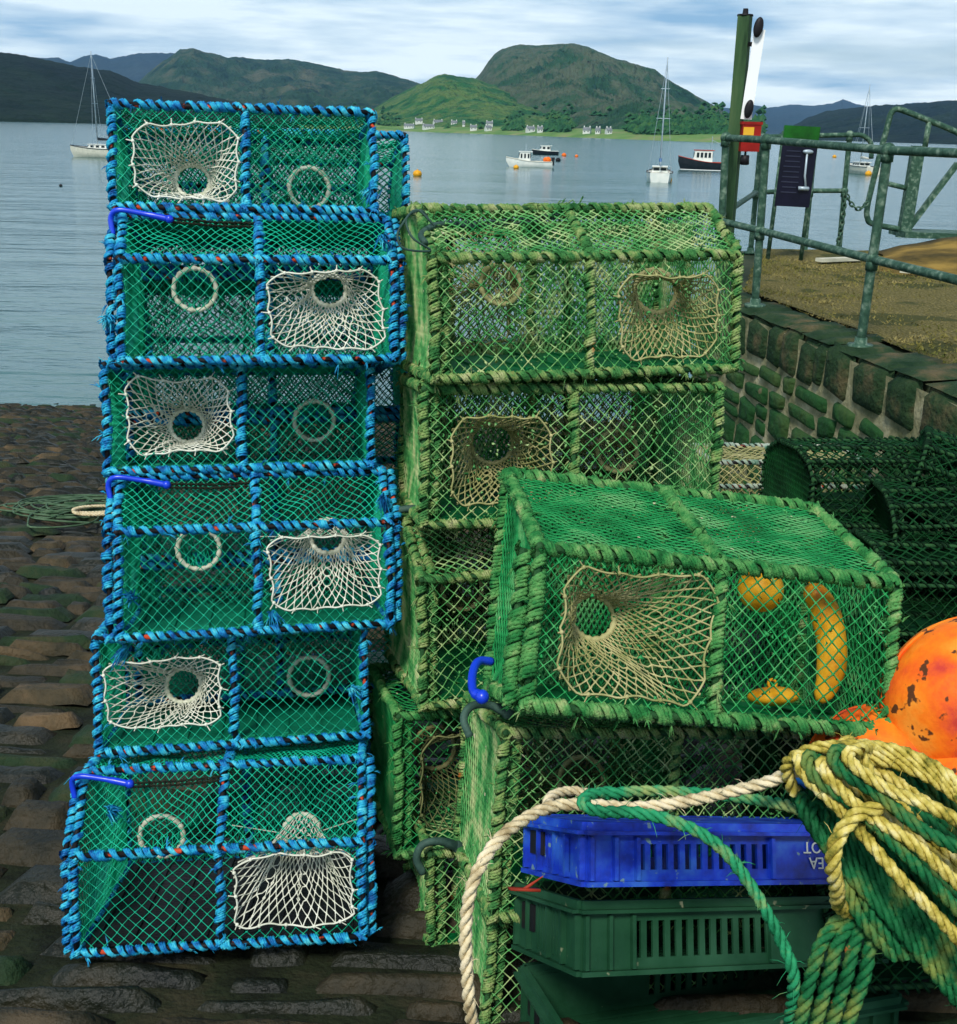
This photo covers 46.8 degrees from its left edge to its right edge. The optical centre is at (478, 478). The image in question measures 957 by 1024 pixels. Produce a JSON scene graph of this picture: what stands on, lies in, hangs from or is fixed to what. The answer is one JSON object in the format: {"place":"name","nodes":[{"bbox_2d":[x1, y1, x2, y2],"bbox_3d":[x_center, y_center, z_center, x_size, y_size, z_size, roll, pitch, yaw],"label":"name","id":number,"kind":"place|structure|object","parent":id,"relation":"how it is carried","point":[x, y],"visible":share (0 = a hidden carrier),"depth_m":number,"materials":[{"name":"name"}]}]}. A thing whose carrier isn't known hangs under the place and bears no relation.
{"place":"outdoors","nodes":[
{"label":"outdoors","id":0,"kind":"place"},
{"bbox_2d":[34,53,174,81],"bbox_3d":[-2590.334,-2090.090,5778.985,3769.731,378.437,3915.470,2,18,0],"label":"hill","id":1,"kind":"structure","parent":0,"point":[137,67],"depth_m":6021.63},
{"bbox_2d":[0,52,322,127],"bbox_3d":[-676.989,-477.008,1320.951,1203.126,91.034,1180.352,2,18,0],"label":"hill","id":2,"kind":"structure","parent":0,"point":[32,89],"depth_m":1282.23,"materials":[{"name":"green plant"}]},
{"bbox_2d":[138,48,419,109],"bbox_3d":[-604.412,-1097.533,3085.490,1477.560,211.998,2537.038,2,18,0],"label":"hill","id":3,"kind":"structure","parent":0,"point":[289,82],"depth_m":2855.07,"materials":[{"name":"green plant"}]},
{"bbox_2d":[363,74,547,127],"bbox_3d":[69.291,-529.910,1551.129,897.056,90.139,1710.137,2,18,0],"label":"hill","id":4,"kind":"structure","parent":0,"point":[446,98],"depth_m":1430.08,"materials":[{"name":"green plant"}]},
{"bbox_2d":[415,117,422,124],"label":"house","id":5,"kind":"structure","parent":4,"relation":"on","point":[418,120],"depth_m":1265.03,"materials":[{"name":"stone"}]},
{"bbox_2d":[0,403,956,1023],"bbox_3d":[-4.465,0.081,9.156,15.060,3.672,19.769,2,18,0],"label":"slipway paving","id":6,"kind":"structure","parent":0,"point":[34,837],"depth_m":3.15,"materials":[{"name":"stone"}]},
{"bbox_2d":[0,494,112,528],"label":"thin rope","id":7,"kind":"object","parent":6,"relation":"on","point":[64,511],"visible":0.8,"depth_m":7.84,"materials":[{"name":"fabric"}]},
{"bbox_2d":[71,504,105,516],"bbox_3d":[-2.629,0.216,7.670,0.368,0.139,0.549,-5,19,-21],"label":"pale rope loop","id":8,"kind":"object","parent":7,"relation":"on","point":[74,510],"visible":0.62,"depth_m":7.59,"materials":[{"name":"beige fabric"}]},
{"bbox_2d":[58,716,381,964],"bbox_3d":[-0.571,0.814,2.580,0.692,0.410,0.539,-1,3,-5],"label":"lobster creel","id":9,"kind":"object","parent":6,"relation":"on","point":[275,890],"visible":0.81,"depth_m":2.43,"materials":[{"name":"teal fabric"}]},
{"bbox_2d":[89,600,373,762],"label":"lobster creel","id":10,"kind":"object","parent":9,"relation":"on","point":[127,723],"visible":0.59,"depth_m":2.56,"materials":[{"name":"blue fabric"}]},
{"bbox_2d":[99,460,404,645],"bbox_3d":[-0.538,0.166,2.697,0.687,0.411,0.554,-2,3,-11],"label":"lobster creel","id":11,"kind":"object","parent":10,"relation":"on","point":[240,618],"visible":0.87,"depth_m":2.53,"materials":[{"name":"teal fabric"}]},
{"bbox_2d":[89,357,376,477],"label":"lobster creel","id":12,"kind":"object","parent":11,"relation":"on","point":[113,442],"visible":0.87,"depth_m":2.58,"materials":[{"name":"blue fabric"}]},
{"bbox_2d":[97,207,408,383],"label":"lobster creel","id":13,"kind":"object","parent":12,"relation":"on","point":[385,260],"visible":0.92,"depth_m":2.50,"materials":[{"name":"teal fabric"}]},
{"bbox_2d":[101,96,382,241],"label":"lobster creel","id":14,"kind":"object","parent":13,"relation":"on","point":[118,165],"visible":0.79,"depth_m":2.57,"materials":[{"name":"blue fabric"}]},
{"bbox_2d":[133,552,405,705],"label":"lobster creel","id":15,"kind":"object","parent":6,"relation":"on","point":[184,691],"visible":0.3,"depth_m":2.83,"materials":[{"name":"blue fabric"}]},
{"bbox_2d":[125,413,414,563],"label":"lobster creel","id":16,"kind":"object","parent":15,"relation":"on","point":[328,545],"visible":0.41,"depth_m":2.82,"materials":[{"name":"blue fabric"}]},
{"bbox_2d":[123,271,407,419],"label":"lobster creel","id":17,"kind":"object","parent":16,"relation":"on","point":[394,408],"visible":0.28,"depth_m":2.80,"materials":[{"name":"blue fabric"}]},
{"bbox_2d":[116,125,410,294],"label":"lobster creel","id":18,"kind":"object","parent":17,"relation":"on","point":[399,186],"visible":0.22,"depth_m":2.80,"materials":[{"name":"blue fabric"}]},
{"bbox_2d":[368,662,683,861],"bbox_3d":[0.097,0.673,2.796,0.748,0.398,0.447,-1,8,-14],"label":"lobster creel","id":19,"kind":"object","parent":6,"relation":"on","point":[391,729],"visible":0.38,"depth_m":2.65,"materials":[{"name":"green fabric"}]},
{"bbox_2d":[378,498,709,714],"bbox_3d":[0.138,0.270,2.741,0.775,0.474,0.512,-3,8,-15],"label":"lobster creel","id":20,"kind":"object","parent":19,"relation":"on","point":[429,669],"visible":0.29,"depth_m":2.56,"materials":[{"name":"fabric"}]},
{"bbox_2d":[390,371,726,537],"bbox_3d":[0.174,-0.079,2.647,0.736,0.360,0.489,-1,9,-10],"label":"lobster creel","id":21,"kind":"object","parent":20,"relation":"on","point":[473,507],"visible":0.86,"depth_m":2.49,"materials":[{"name":"fabric"}]},
{"bbox_2d":[391,196,746,393],"bbox_3d":[0.164,-0.441,2.582,0.791,0.426,0.528,-3,11,-13],"label":"lobster creel","id":22,"kind":"object","parent":21,"relation":"on","point":[432,359],"visible":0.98,"depth_m":2.45,"materials":[{"name":"fabric"}]},
{"bbox_2d":[424,590,681,726],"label":"lobster creel","id":23,"kind":"object","parent":6,"relation":"on","point":[450,719],"visible":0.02,"depth_m":2.98,"materials":[{"name":"fabric"}]},
{"bbox_2d":[426,471,686,607],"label":"lobster creel","id":24,"kind":"object","parent":23,"relation":"on","point":[451,547],"visible":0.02,"depth_m":2.97,"materials":[{"name":"fabric"}]},
{"bbox_2d":[426,353,688,483],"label":"lobster creel","id":25,"kind":"object","parent":24,"relation":"on","point":[565,408],"visible":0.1,"depth_m":2.95,"materials":[{"name":"fabric"}]},
{"bbox_2d":[436,220,693,353],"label":"lobster creel","id":26,"kind":"object","parent":25,"relation":"on","point":[453,334],"visible":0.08,"depth_m":2.88,"materials":[{"name":"fabric"}]},
{"bbox_2d":[402,767,705,946],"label":"lobster creel","id":27,"kind":"object","parent":6,"relation":"on","point":[426,868],"visible":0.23,"depth_m":2.48,"materials":[{"name":"fabric"}]},
{"bbox_2d":[449,860,767,1023],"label":"lobster creel","id":28,"kind":"object","parent":6,"relation":"on","point":[489,944],"visible":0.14,"depth_m":2.22,"materials":[{"name":"fabric"}]},
{"bbox_2d":[447,687,813,924],"bbox_3d":[0.324,0.662,2.381,0.839,0.457,0.434,3,4,-12],"label":"lobster creel","id":29,"kind":"object","parent":28,"relation":"on","point":[484,775],"visible":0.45,"depth_m":2.23,"materials":[{"name":"fabric"}]},
{"bbox_2d":[468,466,908,740],"bbox_3d":[0.382,0.227,2.166,0.798,0.519,0.427,6,-6,-10],"label":"lobster creel","id":30,"kind":"object","parent":29,"relation":"on","point":[509,661],"visible":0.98,"depth_m":2.07,"materials":[{"name":"green fabric"}]},
{"bbox_2d":[738,572,783,611],"bbox_3d":[0.557,0.215,2.182,0.089,0.096,0.089,15,22,37],"label":"net float","id":31,"kind":"object","parent":30,"relation":"in","point":[756,590],"visible":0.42,"depth_m":2.15,"materials":[{"name":"yellow plastic"}]},
{"bbox_2d":[747,678,798,705],"bbox_3d":[0.566,0.409,2.125,0.100,0.053,0.090,-2,-5,-10],"label":"net float","id":32,"kind":"object","parent":30,"relation":"in","point":[780,700],"visible":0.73,"depth_m":2.10,"materials":[{"name":"yellow plastic"}]},
{"bbox_2d":[803,582,846,703],"bbox_3d":[0.669,0.308,2.133,0.081,0.242,0.060,-8,-4,-11],"label":"net float","id":33,"kind":"object","parent":30,"relation":"in","point":[832,666],"visible":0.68,"depth_m":2.11,"materials":[{"name":"yellow plastic"}]},
{"bbox_2d":[458,768,798,1023],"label":"beige rope","id":34,"kind":"object","parent":6,"relation":"on","point":[549,805],"visible":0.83,"depth_m":1.65,"materials":[{"name":"beige fabric"}]},
{"bbox_2d":[513,929,908,1023],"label":"fish crate","id":35,"kind":"object","parent":6,"relation":"on","point":[550,994],"visible":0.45,"depth_m":2.20,"materials":[{"name":"green plastic"}]},
{"bbox_2d":[508,881,888,977],"bbox_3d":[0.427,0.862,2.148,0.690,0.126,0.320,7,-15,-20],"label":"fish crate","id":36,"kind":"object","parent":35,"relation":"on","point":[573,934],"visible":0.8,"depth_m":2.00,"materials":[{"name":"green plastic"}]},
{"bbox_2d":[507,876,542,891],"bbox_3d":[0.077,0.657,1.779,0.058,0.030,0.019,-2,18,-11],"label":"orange scrap","id":37,"kind":"object","parent":36,"relation":"on","point":[528,888],"visible":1,"depth_m":1.77,"materials":[{"name":"plastic"}]},
{"bbox_2d":[521,814,828,887],"bbox_3d":[0.425,0.694,2.078,0.668,0.104,0.280,7,-15,-21],"label":"fish crate","id":38,"kind":"object","parent":36,"relation":"on","point":[582,850],"visible":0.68,"depth_m":1.95,"materials":[{"name":"blue plastic"}]},
{"bbox_2d":[576,783,822,1023],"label":"green rope","id":39,"kind":"object","parent":38,"relation":"on","point":[728,856],"visible":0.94,"depth_m":1.68,"materials":[{"name":"green fabric"}]},
{"bbox_2d":[685,544,833,630],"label":"lobster creel","id":40,"kind":"object","parent":6,"relation":"on","point":[745,610],"visible":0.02,"depth_m":3.88,"materials":[{"name":"fabric"}]},
{"bbox_2d":[688,442,872,542],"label":"lobster creel","id":41,"kind":"object","parent":40,"relation":"on","point":[753,460],"visible":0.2,"depth_m":3.99,"materials":[{"name":"fabric"}]},
{"bbox_2d":[760,625,902,710],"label":"lobster creel","id":42,"kind":"object","parent":6,"relation":"on","point":[780,666],"visible":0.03,"depth_m":3.52,"materials":[{"name":"fabric"}]},
{"bbox_2d":[759,548,956,649],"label":"lobster creel","id":43,"kind":"object","parent":42,"relation":"on","point":[930,581],"visible":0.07,"depth_m":3.34,"materials":[{"name":"fabric"}]},
{"bbox_2d":[760,496,956,592],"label":"lobster creel","id":44,"kind":"object","parent":43,"relation":"on","point":[852,525],"visible":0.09,"depth_m":3.48,"materials":[{"name":"fabric"}]},
{"bbox_2d":[758,436,956,524],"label":"lobster creel","id":45,"kind":"object","parent":44,"relation":"on","point":[788,465],"visible":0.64,"depth_m":3.56,"materials":[{"name":"fabric"}]},
{"bbox_2d":[751,808,938,995],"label":"lobster creel","id":46,"kind":"object","parent":6,"relation":"on","point":[890,971],"visible":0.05,"depth_m":2.12,"materials":[{"name":"fabric"}]},
{"bbox_2d":[739,736,828,895],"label":"lobster creel","id":47,"kind":"object","parent":46,"relation":"on","point":[763,755],"visible":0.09,"depth_m":2.43,"materials":[{"name":"fabric"}]},
{"bbox_2d":[796,704,918,787],"bbox_3d":[0.755,0.554,2.083,0.268,0.250,0.263,16,23,39],"label":"inflatable buoy","id":48,"kind":"object","parent":47,"relation":"on","point":[887,731],"visible":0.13,"depth_m":2.02,"materials":[{"name":"orange plastic"}]},
{"bbox_2d":[936,758,956,774],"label":"inflatable buoy","id":49,"kind":"object","parent":47,"relation":"on","point":[950,763],"visible":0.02,"depth_m":1.94,"materials":[{"name":"orange plastic"}]},
{"bbox_2d":[878,617,956,758],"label":"inflatable buoy","id":50,"kind":"object","parent":49,"relation":"on","point":[919,700],"visible":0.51,"depth_m":1.97,"materials":[{"name":"orange plastic"}]},
{"bbox_2d":[836,595,956,703],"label":"lobster creel","id":51,"kind":"object","parent":6,"relation":"on","point":[929,615],"visible":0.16,"depth_m":3.20,"materials":[{"name":"fabric"}]},
{"bbox_2d":[836,527,956,638],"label":"lobster creel","id":52,"kind":"object","parent":51,"relation":"on","point":[866,537],"visible":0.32,"depth_m":3.10,"materials":[{"name":"fabric"}]},
{"bbox_2d":[862,476,956,578],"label":"lobster creel","id":53,"kind":"object","parent":52,"relation":"on","point":[886,507],"visible":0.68,"depth_m":3.23,"materials":[{"name":"fabric"}]},
{"bbox_2d":[899,425,956,523],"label":"lobster creel","id":54,"kind":"object","parent":53,"relation":"on","point":[929,437],"visible":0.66,"depth_m":3.33,"materials":[{"name":"fabric"}]},
{"bbox_2d":[0,121,956,420],"bbox_3d":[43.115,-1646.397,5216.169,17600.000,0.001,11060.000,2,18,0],"label":"water","id":55,"kind":"structure","parent":0,"point":[52,295],"depth_m":73.46,"materials":[{"name":"teal liquid"}]},
{"bbox_2d":[70,51,108,157],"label":"yacht","id":56,"kind":"object","parent":55,"relation":"on","point":[97,150],"visible":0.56,"depth_m":136.78,"materials":[{"name":"white plastic"}]},
{"bbox_2d":[413,169,421,175],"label":"mooring buoy","id":57,"kind":"object","parent":55,"relation":"on","point":[417,172],"visible":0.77,"depth_m":108.76,"materials":[{"name":"yellow plastic"}]},
{"bbox_2d":[506,151,554,167],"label":"motor boat","id":58,"kind":"object","parent":55,"relation":"on","point":[524,160],"visible":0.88,"depth_m":142.94,"materials":[{"name":"white plastic"}]},
{"bbox_2d":[532,145,558,154],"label":"boat","id":59,"kind":"object","parent":55,"relation":"on","point":[544,150],"visible":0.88,"depth_m":219.92,"materials":[{"name":"black plastic"}]},
{"bbox_2d":[646,57,672,182],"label":"yacht","id":60,"kind":"object","parent":55,"relation":"on","point":[659,173],"visible":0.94,"depth_m":109.69,"materials":[{"name":"white plastic"}]},
{"bbox_2d":[678,136,720,170],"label":"fishing boat","id":61,"kind":"object","parent":55,"relation":"on","point":[701,160],"visible":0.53,"depth_m":149.66,"materials":[{"name":"black"}]},
{"bbox_2d":[849,86,880,174],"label":"yacht","id":62,"kind":"object","parent":55,"relation":"on","point":[858,167],"visible":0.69,"depth_m":150.57,"materials":[{"name":"white plastic"}]},
{"bbox_2d":[0,0,956,107],"label":"sky","id":63,"kind":"structure","parent":0,"point":[815,52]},
{"bbox_2d":[299,124,721,142],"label":"shore","id":64,"kind":"structure","parent":0,"point":[615,134],"depth_m":916.22,"materials":[{"name":"green plant"}]},
{"bbox_2d":[404,123,414,128],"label":"house","id":65,"kind":"structure","parent":64,"relation":"on","point":[408,126],"depth_m":1220.57,"materials":[{"name":"stone"}]},
{"bbox_2d":[422,123,434,129],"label":"house","id":66,"kind":"structure","parent":64,"relation":"on","point":[427,126],"depth_m":1183.40,"materials":[{"name":"stone"}]},
{"bbox_2d":[470,124,476,130],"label":"house","id":67,"kind":"structure","parent":64,"relation":"on","point":[473,127],"depth_m":1096.06,"materials":[{"name":"stone"}]},
{"bbox_2d":[484,124,491,130],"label":"house","id":68,"kind":"structure","parent":64,"relation":"on","point":[487,127],"depth_m":1068.39,"materials":[{"name":"stone"}]},
{"bbox_2d":[486,120,492,126],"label":"house","id":69,"kind":"structure","parent":64,"relation":"on","point":[489,122],"depth_m":1128.63,"materials":[{"name":"stone"}]},
{"bbox_2d":[525,125,534,132],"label":"house","id":70,"kind":"structure","parent":64,"relation":"on","point":[529,129],"depth_m":988.80,"materials":[{"name":"stone"}]},
{"bbox_2d":[294,97,767,134],"bbox_3d":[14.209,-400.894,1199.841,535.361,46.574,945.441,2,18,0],"label":"shore woods","id":71,"kind":"object","parent":64,"relation":"on","point":[710,121],"visible":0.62,"depth_m":970.08,"materials":[{"name":"green plant"}]},
{"bbox_2d":[537,125,542,132],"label":"house","id":72,"kind":"structure","parent":64,"relation":"on","point":[539,129],"depth_m":970.57,"materials":[{"name":"stone"}]},
{"bbox_2d":[583,126,591,133],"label":"house","id":73,"kind":"structure","parent":64,"relation":"on","point":[586,130],"depth_m":890.25,"materials":[{"name":"stone"}]},
{"bbox_2d":[595,126,600,133],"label":"house","id":74,"kind":"structure","parent":64,"relation":"on","point":[597,130],"depth_m":877.15,"materials":[{"name":"stone"}]},
{"bbox_2d":[604,126,612,133],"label":"house","id":75,"kind":"structure","parent":64,"relation":"on","point":[608,130],"depth_m":865.07,"materials":[{"name":"paint"}]},
{"bbox_2d":[476,43,726,128],"bbox_3d":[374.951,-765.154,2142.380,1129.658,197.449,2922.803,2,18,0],"label":"hill","id":76,"kind":"structure","parent":0,"point":[585,81],"depth_m":1738.79,"materials":[{"name":"green plant"}]},
{"bbox_2d":[723,99,926,133],"bbox_3d":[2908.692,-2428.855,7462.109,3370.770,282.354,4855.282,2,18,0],"label":"hill","id":77,"kind":"structure","parent":0,"point":[778,118],"depth_m":7730.93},
{"bbox_2d":[707,251,956,392],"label":"quay","id":78,"kind":"structure","parent":0,"point":[748,264],"depth_m":7.22,"materials":[{"name":"stone"}]},
{"bbox_2d":[722,8,752,286],"bbox_3d":[1.862,-2.363,8.100,0.115,2.006,0.115,9,19,21],"label":"timber pole","id":79,"kind":"object","parent":78,"relation":"on","point":[742,48],"visible":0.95,"depth_m":7.94,"materials":[{"name":"green wood"}]},
{"bbox_2d":[738,121,762,164],"bbox_3d":[1.958,-2.426,7.995,0.150,0.300,0.101,2,18,0],"label":"red box","id":80,"kind":"object","parent":79,"relation":"attached to","point":[751,128],"visible":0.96,"depth_m":7.95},
{"bbox_2d":[740,17,764,119],"bbox_3d":[1.928,-2.908,7.843,0.146,0.683,0.089,13,21,32],"label":"white board","id":81,"kind":"object","parent":79,"relation":"attached to","point":[756,44],"visible":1,"depth_m":7.84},
{"bbox_2d":[686,287,956,548],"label":"stone wall","id":82,"kind":"structure","parent":78,"relation":"attached to","point":[786,383],"depth_m":6.41,"materials":[{"name":"green stone"}]},
{"bbox_2d":[714,132,956,347],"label":"pipe railing","id":83,"kind":"object","parent":82,"relation":"on","point":[872,258],"visible":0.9,"depth_m":6.17,"materials":[{"name":"green metal"}]},
{"bbox_2d":[864,106,956,238],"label":"gangway","id":84,"kind":"object","parent":78,"relation":"on","point":[909,218],"visible":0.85,"depth_m":11.44,"materials":[{"name":"green metal"}]},
{"bbox_2d":[742,248,956,363],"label":"quay surface","id":85,"kind":"object","parent":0,"point":[938,301],"visible":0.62,"depth_m":7.89,"materials":[{"name":"brown plant"}]},
{"bbox_2d":[766,125,820,260],"bbox_3d":[2.868,-2.583,10.063,0.347,1.202,0.089,3,18,0],"label":"notice board","id":86,"kind":"object","parent":85,"relation":"on","point":[795,176],"visible":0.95,"depth_m":10.00,"materials":[{"name":"metal"}]},
{"bbox_2d":[726,130,873,254],"bbox_3d":[2.449,-2.470,9.715,0.911,1.189,3.927,13,21,31],"label":"pipe railing","id":87,"kind":"object","parent":85,"relation":"on","point":[849,135],"visible":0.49,"depth_m":10.86,"materials":[{"name":"green metal"}]},
{"bbox_2d":[835,189,868,245],"bbox_3d":[3.756,-2.590,11.101,0.305,0.618,0.095,2,18,0],"label":"safety chain","id":88,"kind":"object","parent":87,"relation":"hanging from","point":[838,241],"visible":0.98,"depth_m":11.07,"materials":[{"name":"green metal"}]},
{"bbox_2d":[815,257,858,261],"bbox_3d":[3.296,-2.007,10.104,0.484,0.030,0.090,-7,20,-26],"label":"plank","id":89,"kind":"object","parent":85,"relation":"on","point":[833,259],"visible":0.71,"depth_m":10.04,"materials":[{"name":"white wood"}]},
{"bbox_2d":[878,237,956,275],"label":"sand mound","id":90,"kind":"object","parent":85,"relation":"on","point":[939,254],"visible":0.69,"depth_m":10.17,"materials":[{"name":"sand"}]},
{"bbox_2d":[779,100,956,143],"bbox_3d":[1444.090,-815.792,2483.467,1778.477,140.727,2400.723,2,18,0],"label":"hill","id":91,"kind":"structure","parent":0,"point":[904,128],"depth_m":2356.54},
{"bbox_2d":[785,772,956,1023],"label":"green rope coil","id":92,"kind":"object","parent":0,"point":[891,920],"visible":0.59,"depth_m":1.62,"materials":[{"name":"green fabric"}]},
{"bbox_2d":[779,733,956,945],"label":"yellow rope coil","id":93,"kind":"object","parent":92,"relation":"on","point":[843,778],"visible":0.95,"depth_m":1.54,"materials":[{"name":"yellow fabric"}]}
]}

